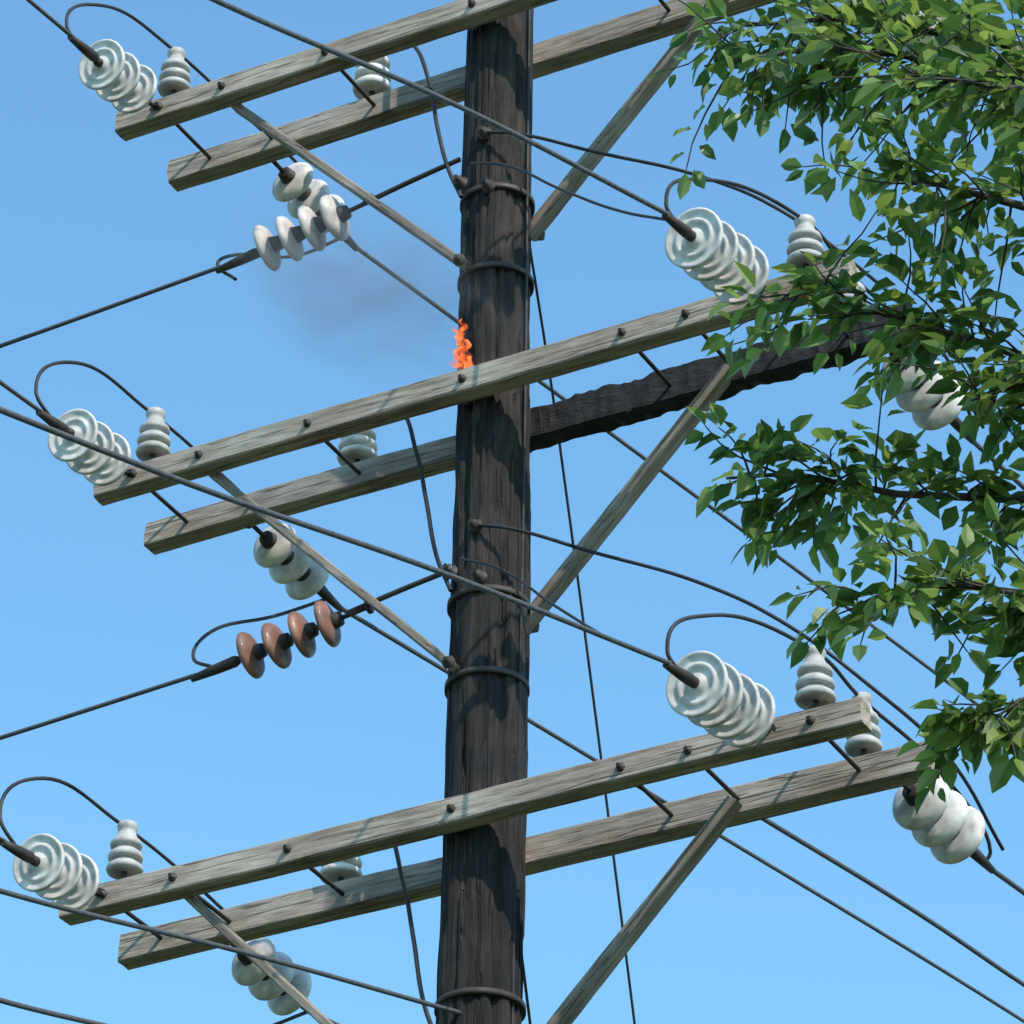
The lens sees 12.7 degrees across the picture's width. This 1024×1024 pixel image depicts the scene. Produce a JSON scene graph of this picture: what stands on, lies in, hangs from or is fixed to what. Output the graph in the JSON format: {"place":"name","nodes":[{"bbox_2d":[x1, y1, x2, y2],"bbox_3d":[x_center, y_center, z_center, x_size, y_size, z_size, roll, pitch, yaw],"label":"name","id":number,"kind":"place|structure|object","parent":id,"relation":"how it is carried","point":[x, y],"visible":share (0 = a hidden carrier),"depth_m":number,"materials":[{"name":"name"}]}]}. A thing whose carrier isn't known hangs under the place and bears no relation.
{"place":"outdoors","nodes":[
{"label":"outdoors","id":0,"kind":"place"},
{"bbox_2d":[0,0,1023,1023],"label":"sky","id":1,"kind":"structure","parent":0,"point":[91,218],"materials":[{"name":"blue"}]},
{"label":"ground","id":2,"kind":"structure","parent":0,"visible":0},
{"bbox_2d":[0,0,1004,1023],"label":"utility pole","id":3,"kind":"object","parent":2,"relation":"on","point":[474,879],"visible":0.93,"depth_m":18.19,"materials":[{"name":"brown wood"}]},
{"bbox_2d":[0,380,41,410],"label":"power line","id":4,"kind":"object","parent":3,"relation":"attached to","point":[19,396],"visible":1,"depth_m":18.35,"materials":[{"name":"metal"}]},
{"bbox_2d":[26,0,72,35],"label":"power line","id":5,"kind":"object","parent":3,"relation":"attached to","point":[49,17],"visible":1,"depth_m":19.34,"materials":[{"name":"metal"}]},
{"bbox_2d":[0,997,106,1023],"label":"power line","id":6,"kind":"object","parent":3,"relation":"attached to","point":[43,1011],"visible":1,"depth_m":14.43,"materials":[{"name":"metal"}]},
{"bbox_2d":[0,673,194,739],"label":"power line","id":7,"kind":"object","parent":3,"relation":"attached to","point":[95,707],"visible":1,"depth_m":18.68,"materials":[{"name":"metal"}]},
{"bbox_2d":[0,265,219,347],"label":"power line","id":8,"kind":"object","parent":3,"relation":"attached to","point":[111,306],"visible":1,"depth_m":19.78,"materials":[{"name":"metal"}]},
{"bbox_2d":[0,888,460,1014],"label":"power line","id":9,"kind":"object","parent":3,"relation":"attached to","point":[210,944],"visible":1,"depth_m":15.52,"materials":[{"name":"metal"}]},
{"bbox_2d":[0,406,671,664],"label":"power line","id":10,"kind":"object","parent":3,"relation":"attached to","point":[157,471],"visible":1,"depth_m":14.02,"materials":[{"name":"metal"}]},
{"bbox_2d":[209,0,670,214],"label":"power line","id":11,"kind":"object","parent":3,"relation":"attached to","point":[304,39],"visible":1,"depth_m":15.62,"materials":[{"name":"metal"}]},
{"bbox_2d":[450,318,473,367],"bbox_3d":[-0.200,-0.666,18.574,0.120,0.270,0.071,-25,-40,35],"label":"flame","id":12,"kind":"object","parent":3,"relation":"attached to","point":[458,337],"visible":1,"depth_m":18.57,"materials":[{"name":"orange"}]},
{"bbox_2d":[523,958,531,1023],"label":"guy wire","id":13,"kind":"object","parent":3,"relation":"attached to","point":[527,998],"visible":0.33,"depth_m":17.67,"materials":[{"name":"black metal"}]},
{"bbox_2d":[531,248,635,1023],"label":"guy wire","id":14,"kind":"object","parent":3,"relation":"attached to","point":[585,637],"visible":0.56,"depth_m":19.30,"materials":[{"name":"black metal"}]},
{"bbox_2d":[358,247,1003,724],"bbox_3d":[13.393,10.240,44.238,0.021,6.021,59.063,-15,-36,24],"label":"power line","id":15,"kind":"object","parent":3,"relation":"attached to","point":[562,397],"visible":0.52,"depth_m":23.36,"materials":[{"name":"metal"}]},
{"bbox_2d":[343,607,1023,1022],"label":"power line","id":16,"kind":"object","parent":3,"relation":"attached to","point":[663,801],"visible":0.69,"depth_m":23.30,"materials":[{"name":"metal"}]},
{"bbox_2d":[761,818,1023,986],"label":"power line","id":17,"kind":"object","parent":3,"relation":"attached to","point":[784,831],"visible":1,"depth_m":18.41,"materials":[{"name":"metal"}]},
{"bbox_2d":[973,441,1023,490],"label":"power line","id":18,"kind":"object","parent":3,"relation":"attached to","point":[980,448],"visible":0.28,"depth_m":18.83,"materials":[{"name":"metal"}]},
{"bbox_2d":[993,870,1023,895],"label":"power line","id":19,"kind":"object","parent":3,"relation":"attached to","point":[1008,881],"visible":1,"depth_m":17.69,"materials":[{"name":"metal"}]},
{"bbox_2d":[644,0,1023,814],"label":"leafy tree","id":20,"kind":"object","parent":2,"relation":"on","point":[970,34],"visible":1,"depth_m":12.35,"materials":[{"name":"green plant"}]}
]}

